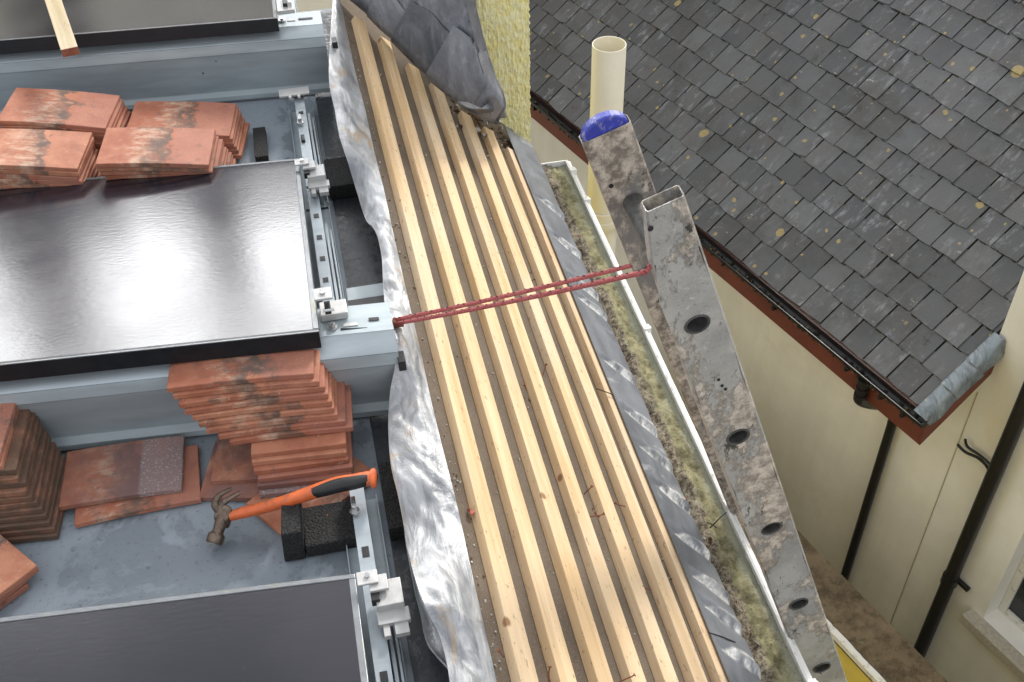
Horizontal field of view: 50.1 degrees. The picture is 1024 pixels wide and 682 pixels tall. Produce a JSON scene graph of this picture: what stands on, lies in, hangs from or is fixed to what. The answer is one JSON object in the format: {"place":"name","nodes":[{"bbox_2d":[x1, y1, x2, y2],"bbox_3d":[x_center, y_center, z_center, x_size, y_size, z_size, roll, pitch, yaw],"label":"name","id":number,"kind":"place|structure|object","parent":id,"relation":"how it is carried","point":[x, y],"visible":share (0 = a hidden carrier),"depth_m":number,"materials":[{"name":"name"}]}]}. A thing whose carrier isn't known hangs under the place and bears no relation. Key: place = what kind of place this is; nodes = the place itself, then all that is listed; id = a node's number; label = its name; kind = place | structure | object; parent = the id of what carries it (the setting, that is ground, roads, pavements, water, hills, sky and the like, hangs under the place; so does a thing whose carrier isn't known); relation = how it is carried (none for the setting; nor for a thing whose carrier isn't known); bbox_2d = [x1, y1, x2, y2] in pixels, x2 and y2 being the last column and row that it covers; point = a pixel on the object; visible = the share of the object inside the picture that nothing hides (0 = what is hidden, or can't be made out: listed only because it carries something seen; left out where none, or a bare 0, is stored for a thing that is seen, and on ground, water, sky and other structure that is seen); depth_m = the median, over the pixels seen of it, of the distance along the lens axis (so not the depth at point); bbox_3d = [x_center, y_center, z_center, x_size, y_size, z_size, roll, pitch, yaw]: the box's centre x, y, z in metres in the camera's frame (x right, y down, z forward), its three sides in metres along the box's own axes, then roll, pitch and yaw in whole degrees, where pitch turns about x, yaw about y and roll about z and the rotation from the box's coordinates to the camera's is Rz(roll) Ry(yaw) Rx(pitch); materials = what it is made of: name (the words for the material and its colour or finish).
{"place":"outdoors","nodes":[
{"label":"outdoors","id":0,"kind":"place"},
{"bbox_2d":[695,428,946,681],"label":"ground","id":1,"kind":"structure","parent":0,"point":[872,643],"depth_m":6.72,"materials":[{"name":"brown soil"}]},
{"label":"ground","id":2,"kind":"structure","parent":0,"visible":0},
{"bbox_2d":[296,0,332,11],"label":"distant house","id":3,"kind":"structure","parent":2,"relation":"on","point":[306,5],"depth_m":9.86,"materials":[{"name":"stone"}]},
{"bbox_2d":[0,0,710,681],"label":"roofed house","id":4,"kind":"structure","parent":2,"relation":"on","point":[154,554],"depth_m":2.04,"materials":[{"name":"grey paint"}]},
{"bbox_2d":[0,583,29,609],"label":"clay tile","id":5,"kind":"object","parent":4,"relation":"on","point":[23,588],"visible":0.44,"depth_m":1.90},
{"bbox_2d":[0,570,38,603],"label":"clay tile","id":6,"kind":"object","parent":5,"relation":"on","point":[7,595],"visible":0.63,"depth_m":1.90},
{"bbox_2d":[0,534,38,598],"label":"clay tile","id":7,"kind":"object","parent":6,"relation":"on","point":[17,567],"visible":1,"depth_m":1.91,"materials":[{"name":"tile"}]},
{"bbox_2d":[4,510,64,542],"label":"clay tile","id":8,"kind":"object","parent":4,"relation":"on","point":[35,537],"visible":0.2,"depth_m":1.99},
{"bbox_2d":[0,461,65,536],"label":"clay tile","id":9,"kind":"object","parent":8,"relation":"on","point":[36,530],"visible":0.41,"depth_m":1.99,"materials":[{"name":"tile"}]},
{"bbox_2d":[0,455,64,530],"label":"clay tile","id":10,"kind":"object","parent":9,"relation":"on","point":[26,524],"visible":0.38,"depth_m":1.98,"materials":[{"name":"tile"}]},
{"bbox_2d":[0,448,60,523],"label":"clay tile","id":11,"kind":"object","parent":10,"relation":"on","point":[26,517],"visible":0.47,"depth_m":1.99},
{"bbox_2d":[0,442,56,516],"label":"clay tile","id":12,"kind":"object","parent":11,"relation":"on","point":[32,509],"visible":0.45,"depth_m":1.99,"materials":[{"name":"tile"}]},
{"bbox_2d":[0,435,50,509],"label":"clay tile","id":13,"kind":"object","parent":12,"relation":"on","point":[37,497],"visible":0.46,"depth_m":1.98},
{"bbox_2d":[0,430,48,503],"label":"clay tile","id":14,"kind":"object","parent":13,"relation":"on","point":[30,496],"visible":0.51,"depth_m":1.99,"materials":[{"name":"tile"}]},
{"bbox_2d":[0,425,43,497],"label":"clay tile","id":15,"kind":"object","parent":14,"relation":"on","point":[17,491],"visible":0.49,"depth_m":1.96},
{"bbox_2d":[0,417,39,488],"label":"clay tile","id":16,"kind":"object","parent":15,"relation":"on","point":[24,478],"visible":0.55,"depth_m":1.98,"materials":[{"name":"ceramic"}]},
{"bbox_2d":[0,412,36,483],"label":"clay tile","id":17,"kind":"object","parent":16,"relation":"on","point":[9,478],"visible":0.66,"depth_m":1.98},
{"bbox_2d":[0,409,30,474],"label":"clay tile","id":18,"kind":"object","parent":17,"relation":"on","point":[13,458],"visible":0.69,"depth_m":1.98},
{"bbox_2d":[0,407,18,469],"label":"clay tile","id":19,"kind":"object","parent":18,"relation":"on","point":[3,459],"visible":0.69,"depth_m":1.98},
{"bbox_2d":[0,403,16,462],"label":"clay tile","id":20,"kind":"object","parent":19,"relation":"on","point":[7,412],"visible":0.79,"depth_m":1.99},
{"bbox_2d":[74,445,201,527],"bbox_3d":[-0.709,0.272,2.078,0.229,0.016,0.143,-11,43,-10],"label":"clay tile","id":21,"kind":"object","parent":4,"relation":"on","point":[108,511],"visible":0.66,"depth_m":2.04,"materials":[{"name":"tile"}]},
{"bbox_2d":[59,435,184,510],"bbox_3d":[-0.739,0.248,2.085,0.223,0.016,0.139,-8,43,-7],"label":"clay tile","id":22,"kind":"object","parent":21,"relation":"on","point":[124,471],"visible":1,"depth_m":2.08,"materials":[{"name":"tile"}]},
{"bbox_2d":[0,11,337,113],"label":"mounting trough","id":23,"kind":"object","parent":4,"relation":"on","point":[291,52],"visible":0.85,"depth_m":3.03,"materials":[{"name":"grey metal"}]},
{"bbox_2d":[0,0,278,53],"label":"solar panel","id":24,"kind":"object","parent":23,"relation":"on","point":[26,25],"visible":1,"depth_m":3.01,"materials":[{"name":"black glass"}]},
{"bbox_2d":[45,0,79,57],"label":"loose timber","id":25,"kind":"object","parent":24,"relation":"on","point":[63,29],"visible":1,"depth_m":2.86,"materials":[{"name":"wood"}]},
{"bbox_2d":[276,0,294,14],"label":"panel clamp","id":26,"kind":"object","parent":24,"relation":"attached to","point":[285,7],"visible":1,"depth_m":3.01,"materials":[{"name":"plastic"}]},
{"bbox_2d":[0,302,406,450],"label":"mounting trough","id":27,"kind":"object","parent":4,"relation":"on","point":[90,409],"visible":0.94,"depth_m":2.09,"materials":[{"name":"metal"}]},
{"bbox_2d":[0,159,321,381],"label":"solar panel","id":28,"kind":"object","parent":27,"relation":"on","point":[101,273],"visible":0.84,"depth_m":2.26,"materials":[{"name":"black glass"}]},
{"bbox_2d":[313,287,347,321],"bbox_3d":[-0.349,-0.071,2.112,0.060,0.058,0.053,-9,43,-8],"label":"panel clamp","id":29,"kind":"object","parent":27,"relation":"attached to","point":[333,310],"visible":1,"depth_m":2.11,"materials":[{"name":"plastic"}]},
{"bbox_2d":[340,263,651,329],"bbox_3d":[0.017,-0.136,1.924,0.652,0.470,0.313,25,49,26],"label":"tie rope","id":30,"kind":"object","parent":27,"relation":"attached to","point":[398,322],"visible":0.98,"depth_m":1.99,"materials":[{"name":"fabric"}]},
{"bbox_2d":[199,435,258,500],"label":"clay tile","id":31,"kind":"object","parent":4,"relation":"on","point":[209,491],"visible":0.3,"depth_m":2.06,"materials":[{"name":"tile"}]},
{"bbox_2d":[211,438,257,484],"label":"clay tile","id":32,"kind":"object","parent":31,"relation":"on","point":[232,464],"visible":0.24,"depth_m":2.08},
{"bbox_2d":[232,122,249,158],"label":"clay tile","id":33,"kind":"object","parent":4,"relation":"on","point":[244,139],"visible":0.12,"depth_m":2.93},
{"bbox_2d":[228,118,244,153],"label":"clay tile","id":34,"kind":"object","parent":33,"relation":"on","point":[240,139],"visible":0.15,"depth_m":2.92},
{"bbox_2d":[226,114,242,149],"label":"clay tile","id":35,"kind":"object","parent":34,"relation":"on","point":[236,140],"visible":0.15,"depth_m":2.90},
{"bbox_2d":[223,111,240,146],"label":"clay tile","id":36,"kind":"object","parent":35,"relation":"on","point":[228,144],"visible":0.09,"depth_m":2.89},
{"bbox_2d":[127,101,236,138],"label":"clay tile","id":37,"kind":"object","parent":36,"relation":"on","point":[218,117],"visible":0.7,"depth_m":2.90,"materials":[{"name":"tile"}]},
{"bbox_2d":[223,106,238,141],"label":"clay tile","id":38,"kind":"object","parent":36,"relation":"on","point":[233,127],"visible":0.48,"depth_m":2.90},
{"bbox_2d":[277,0,297,12],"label":"base rail","id":39,"kind":"object","parent":4,"relation":"on","point":[295,6],"visible":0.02,"depth_m":3.53,"materials":[{"name":"silver metal"}]},
{"bbox_2d":[206,468,376,545],"bbox_3d":[-0.398,0.281,1.971,0.318,0.128,0.094,-8,43,-6],"label":"claw hammer","id":40,"kind":"object","parent":4,"relation":"on","point":[225,514],"visible":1,"depth_m":1.94,"materials":[{"name":"orange plastic"}]},
{"bbox_2d":[281,503,305,561],"bbox_3d":[-0.390,0.336,1.947,0.039,0.084,0.076,-6,43,-5],"label":"rubber block","id":41,"kind":"object","parent":4,"relation":"on","point":[292,528],"depth_m":1.92,"materials":[{"name":"rubber"}]},
{"bbox_2d":[289,95,328,209],"bbox_3d":[-0.542,-0.521,2.879,0.068,0.090,0.480,-9,43,-8],"label":"base rail","id":42,"kind":"object","parent":4,"relation":"on","point":[304,133],"visible":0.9,"depth_m":2.90,"materials":[{"name":"silver metal"}]},
{"bbox_2d":[278,86,308,99],"bbox_3d":[-0.596,-0.671,2.999,0.082,0.026,0.057,-9,43,-8],"label":"rail end bracket","id":43,"kind":"object","parent":42,"relation":"attached to","point":[293,92],"visible":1,"depth_m":2.99,"materials":[{"name":"metal"}]},
{"bbox_2d":[246,456,377,535],"bbox_3d":[-0.375,0.280,2.059,0.133,0.016,0.212,31,52,31],"label":"clay tile","id":44,"kind":"object","parent":4,"relation":"on","point":[272,519],"visible":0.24,"depth_m":2.03,"materials":[{"name":"tile"}]},
{"bbox_2d":[306,189,343,308],"bbox_3d":[-0.421,-0.143,2.477,0.068,0.070,0.630,-9,43,-8],"label":"base rail","id":45,"kind":"object","parent":4,"relation":"on","point":[325,262],"visible":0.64,"depth_m":2.55,"materials":[{"name":"silver metal"}]},
{"bbox_2d":[294,158,329,196],"bbox_3d":[-0.485,-0.401,2.660,0.075,0.049,0.106,-9,43,-8],"label":"panel clamp","id":46,"kind":"object","parent":45,"relation":"attached to","point":[314,175],"visible":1,"depth_m":2.66,"materials":[{"name":"plastic"}]},
{"bbox_2d":[303,498,371,556],"bbox_3d":[-0.317,0.336,1.983,0.117,0.031,0.090,-9,43,-8],"label":"rubber pad","id":47,"kind":"object","parent":4,"relation":"on","point":[329,528],"visible":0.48,"depth_m":1.96,"materials":[{"name":"rubber"}]},
{"bbox_2d":[324,157,357,199],"bbox_3d":[-0.429,-0.420,2.803,0.089,0.040,0.130,-9,43,-8],"label":"rubber pad","id":48,"kind":"object","parent":4,"relation":"on","point":[339,177],"visible":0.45,"depth_m":2.77,"materials":[{"name":"rubber"}]},
{"bbox_2d":[346,283,383,305],"bbox_3d":[-0.311,-0.086,2.432,0.102,0.045,0.067,-9,43,-8],"label":"cross channel","id":49,"kind":"object","parent":4,"relation":"on","point":[367,294],"visible":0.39,"depth_m":2.42,"materials":[{"name":"silver metal"}]},
{"bbox_2d":[340,487,406,681],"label":"base rail","id":50,"kind":"object","parent":4,"relation":"on","point":[385,660],"visible":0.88,"depth_m":1.86,"materials":[{"name":"silver metal"}]},
{"bbox_2d":[0,574,368,681],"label":"solar panel","id":51,"kind":"object","parent":50,"relation":"on","point":[309,630],"visible":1,"depth_m":1.71,"materials":[{"name":"black glass"}]},
{"bbox_2d":[356,569,410,639],"bbox_3d":[-0.205,0.420,1.757,0.075,0.049,0.106,-9,43,-8],"label":"panel clamp","id":52,"kind":"object","parent":50,"relation":"attached to","point":[387,598],"visible":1,"depth_m":1.76,"materials":[{"name":"metal"}]},
{"bbox_2d":[378,461,404,539],"bbox_3d":[-0.191,0.288,2.026,0.093,0.034,0.160,-9,43,-8],"label":"rubber pad","id":53,"kind":"object","parent":4,"relation":"on","point":[393,512],"visible":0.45,"depth_m":2.00,"materials":[{"name":"rubber"}]},
{"bbox_2d":[329,0,496,681],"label":"lead flashing","id":54,"kind":"object","parent":4,"relation":"on","point":[455,636],"visible":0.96,"depth_m":1.96,"materials":[{"name":"metal"}]},
{"bbox_2d":[350,0,506,124],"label":"lead hip","id":55,"kind":"object","parent":4,"relation":"on","point":[441,45],"visible":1,"depth_m":3.17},
{"bbox_2d":[351,16,538,681],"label":"timber batten","id":56,"kind":"object","parent":4,"relation":"on","point":[517,650],"visible":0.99,"depth_m":2.11,"materials":[{"name":"wood"}]},
{"bbox_2d":[376,36,576,681],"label":"timber batten","id":57,"kind":"object","parent":4,"relation":"on","point":[550,634],"visible":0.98,"depth_m":2.17,"materials":[{"name":"wood"}]},
{"bbox_2d":[451,99,512,149],"bbox_3d":[-0.097,-0.689,3.437,0.180,0.154,0.268,-9,43,-8],"label":"mortar rubble","id":58,"kind":"object","parent":4,"relation":"on","point":[477,119],"visible":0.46,"depth_m":3.42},
{"bbox_2d":[476,0,530,142],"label":"roughcast pier","id":59,"kind":"structure","parent":4,"relation":"attached to","point":[505,24],"depth_m":3.41,"materials":[{"name":"yellow paint"}]},
{"bbox_2d":[405,63,635,681],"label":"timber batten","id":60,"kind":"object","parent":4,"relation":"on","point":[591,650],"visible":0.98,"depth_m":2.23,"materials":[{"name":"wood"}]},
{"bbox_2d":[345,13,671,677],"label":"mortar crumbs","id":61,"kind":"object","parent":60,"relation":"in","point":[483,575],"visible":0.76,"depth_m":2.27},
{"bbox_2d":[428,83,645,681],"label":"timber batten","id":62,"kind":"object","parent":4,"relation":"on","point":[616,627],"visible":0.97,"depth_m":2.29,"materials":[{"name":"wood"}]},
{"bbox_2d":[457,110,678,681],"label":"timber batten","id":63,"kind":"object","parent":4,"relation":"on","point":[654,647],"visible":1,"depth_m":2.34,"materials":[{"name":"wood"}]},
{"bbox_2d":[480,126,707,681],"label":"timber batten","id":64,"kind":"object","parent":4,"relation":"on","point":[688,660],"visible":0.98,"depth_m":2.40,"materials":[{"name":"wood"}]},
{"bbox_2d":[503,147,728,681],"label":"timber batten","id":65,"kind":"object","parent":4,"relation":"on","point":[697,625],"visible":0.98,"depth_m":2.46,"materials":[{"name":"wood"}]},
{"bbox_2d":[504,126,761,681],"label":"eaves flashing","id":66,"kind":"object","parent":4,"relation":"attached to","point":[723,624],"visible":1,"depth_m":2.52,"materials":[{"name":"grey metal"}]},
{"bbox_2d":[541,160,817,681],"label":"eaves gutter","id":67,"kind":"object","parent":66,"relation":"attached to","point":[775,652],"visible":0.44,"depth_m":2.67,"materials":[{"name":"white plastic"}]},
{"bbox_2d":[587,36,626,255],"bbox_3d":[0.378,1.383,5.638,0.134,6.329,0.134,-9,43,-8],"label":"vent pipe","id":68,"kind":"object","parent":2,"relation":"on","point":[608,62],"visible":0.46,"depth_m":3.56,"materials":[{"name":"beige plastic"}]},
{"bbox_2d":[579,110,846,681],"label":"leaning ladder","id":69,"kind":"object","parent":2,"relation":"on","point":[659,234],"visible":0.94,"depth_m":1.82,"materials":[{"name":"metal"}]},
{"bbox_2d":[529,0,1023,681],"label":"slate roofed house","id":70,"kind":"structure","parent":2,"relation":"on","point":[847,176],"depth_m":7.61,"materials":[{"name":"beige paint"}]},
{"bbox_2d":[959,556,1023,681],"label":"window","id":71,"kind":"structure","parent":70,"relation":"in","point":[1012,603],"depth_m":7.44,"materials":[{"name":"white plastic"}]},
{"label":"clay tile","id":72,"kind":"object","parent":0,"visible":0},
{"bbox_2d":[94,111,130,146],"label":"clay tile","id":73,"kind":"object","parent":72,"relation":"on","point":[124,124],"visible":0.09,"depth_m":2.88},
{"bbox_2d":[94,106,127,141],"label":"clay tile","id":74,"kind":"object","parent":73,"relation":"on","point":[122,118],"visible":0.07,"depth_m":2.87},
{"bbox_2d":[93,103,124,138],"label":"clay tile","id":75,"kind":"object","parent":74,"relation":"on","point":[114,126],"visible":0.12,"depth_m":2.84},
{"bbox_2d":[0,88,119,131],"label":"clay tile","id":76,"kind":"object","parent":75,"relation":"on","point":[59,109],"visible":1,"depth_m":2.81,"materials":[{"name":"tile"}]},
{"bbox_2d":[1,99,123,134],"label":"clay tile","id":77,"kind":"object","parent":75,"relation":"on","point":[115,114],"visible":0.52,"depth_m":2.77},
{"label":"clay tile","id":78,"kind":"object","parent":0,"visible":0},
{"bbox_2d":[0,159,96,188],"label":"clay tile","id":79,"kind":"object","parent":78,"relation":"on","point":[93,171],"visible":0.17,"depth_m":2.73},
{"bbox_2d":[0,149,98,187],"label":"clay tile","id":80,"kind":"object","parent":79,"relation":"on","point":[94,158],"visible":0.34,"depth_m":2.66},
{"bbox_2d":[0,147,95,184],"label":"clay tile","id":81,"kind":"object","parent":80,"relation":"on","point":[23,181],"visible":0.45,"depth_m":2.65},
{"bbox_2d":[0,143,94,181],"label":"clay tile","id":82,"kind":"object","parent":81,"relation":"on","point":[44,177],"visible":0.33,"depth_m":2.64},
{"bbox_2d":[0,128,92,171],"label":"clay tile","id":83,"kind":"object","parent":82,"relation":"on","point":[43,150],"visible":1,"depth_m":2.68,"materials":[{"name":"tile"}]},
{"bbox_2d":[0,137,94,176],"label":"clay tile","id":84,"kind":"object","parent":82,"relation":"on","point":[39,172],"visible":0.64,"depth_m":2.64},
{"label":"clay tile","id":85,"kind":"object","parent":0,"visible":0},
{"bbox_2d":[227,152,231,164],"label":"clay tile","id":86,"kind":"object","parent":85,"relation":"on","point":[229,158],"visible":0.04,"depth_m":2.83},
{"bbox_2d":[224,149,228,164],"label":"clay tile","id":87,"kind":"object","parent":86,"relation":"on","point":[226,160],"visible":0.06,"depth_m":2.81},
{"bbox_2d":[220,147,226,165],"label":"clay tile","id":88,"kind":"object","parent":87,"relation":"on","point":[224,156],"visible":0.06,"depth_m":2.80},
{"bbox_2d":[106,143,223,179],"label":"clay tile","id":89,"kind":"object","parent":88,"relation":"on","point":[219,161],"visible":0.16,"depth_m":2.77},
{"bbox_2d":[104,139,222,178],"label":"clay tile","id":90,"kind":"object","parent":89,"relation":"on","point":[219,150],"visible":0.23,"depth_m":2.68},
{"bbox_2d":[100,136,218,175],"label":"clay tile","id":91,"kind":"object","parent":90,"relation":"on","point":[102,173],"visible":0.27,"depth_m":2.67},
{"bbox_2d":[96,134,215,172],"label":"clay tile","id":92,"kind":"object","parent":91,"relation":"on","point":[195,170],"visible":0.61,"depth_m":2.66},
{"bbox_2d":[95,127,215,168],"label":"clay tile","id":93,"kind":"object","parent":92,"relation":"on","point":[157,147],"visible":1,"depth_m":2.69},
{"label":"clay tile","id":94,"kind":"object","parent":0,"visible":0},
{"bbox_2d":[259,441,353,497],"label":"clay tile","id":95,"kind":"object","parent":94,"relation":"on","point":[273,492],"visible":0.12,"depth_m":2.04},
{"bbox_2d":[257,431,352,489],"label":"clay tile","id":96,"kind":"object","parent":95,"relation":"on","point":[308,480],"visible":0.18,"depth_m":2.04,"materials":[{"name":"tile"}]},
{"bbox_2d":[258,431,352,482],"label":"clay tile","id":97,"kind":"object","parent":96,"relation":"on","point":[322,470],"visible":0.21,"depth_m":2.04,"materials":[{"name":"tile"}]},
{"bbox_2d":[254,436,348,474],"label":"clay tile","id":98,"kind":"object","parent":97,"relation":"on","point":[275,468],"visible":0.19,"depth_m":2.03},
{"bbox_2d":[252,432,346,465],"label":"clay tile","id":99,"kind":"object","parent":98,"relation":"on","point":[319,454],"visible":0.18,"depth_m":2.03,"materials":[{"name":"ceramic"}]},
{"bbox_2d":[251,432,346,457],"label":"clay tile","id":100,"kind":"object","parent":99,"relation":"on","point":[292,445],"visible":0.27,"depth_m":2.03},
{"bbox_2d":[229,384,352,445],"bbox_3d":[-0.421,0.129,2.091,0.229,0.016,0.143,-7,43,-5],"label":"clay tile","id":101,"kind":"object","parent":100,"relation":"on","point":[348,426],"visible":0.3,"depth_m":2.04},
{"bbox_2d":[218,382,345,439],"bbox_3d":[-0.436,0.116,2.086,0.235,0.016,0.147,-6,43,-5],"label":"clay tile","id":102,"kind":"object","parent":101,"relation":"on","point":[341,405],"visible":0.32,"depth_m":2.03,"materials":[{"name":"tile"}]},
{"bbox_2d":[206,379,337,433],"bbox_3d":[-0.455,0.104,2.082,0.242,0.016,0.151,-6,43,-5],"label":"clay tile","id":103,"kind":"object","parent":102,"relation":"on","point":[262,423],"visible":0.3,"depth_m":2.03,"materials":[{"name":"ceramic"}]},
{"bbox_2d":[198,375,334,427],"bbox_3d":[-0.463,0.090,2.078,0.249,0.016,0.155,-6,43,-5],"label":"clay tile","id":104,"kind":"object","parent":103,"relation":"on","point":[257,416],"visible":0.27,"depth_m":2.02,"materials":[{"name":"tile"}]},
{"bbox_2d":[192,372,331,420],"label":"clay tile","id":105,"kind":"object","parent":104,"relation":"on","point":[274,407],"visible":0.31,"depth_m":2.02,"materials":[{"name":"tile"}]},
{"bbox_2d":[185,368,328,414],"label":"clay tile","id":106,"kind":"object","parent":105,"relation":"on","point":[256,401],"visible":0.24,"depth_m":2.01,"materials":[{"name":"tile"}]},
{"bbox_2d":[179,363,325,408],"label":"clay tile","id":107,"kind":"object","parent":106,"relation":"on","point":[203,400],"visible":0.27,"depth_m":2.00,"materials":[{"name":"tile"}]},
{"bbox_2d":[173,350,319,398],"bbox_3d":[-0.495,0.035,2.064,0.266,0.016,0.166,-5,43,-4],"label":"clay tile","id":108,"kind":"object","parent":107,"relation":"on","point":[306,382],"visible":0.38,"depth_m":2.00,"materials":[{"name":"tile"}]},
{"bbox_2d":[167,349,314,392],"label":"clay tile","id":109,"kind":"object","parent":108,"relation":"on","point":[276,366],"visible":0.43,"depth_m":2.01,"materials":[{"name":"tile"}]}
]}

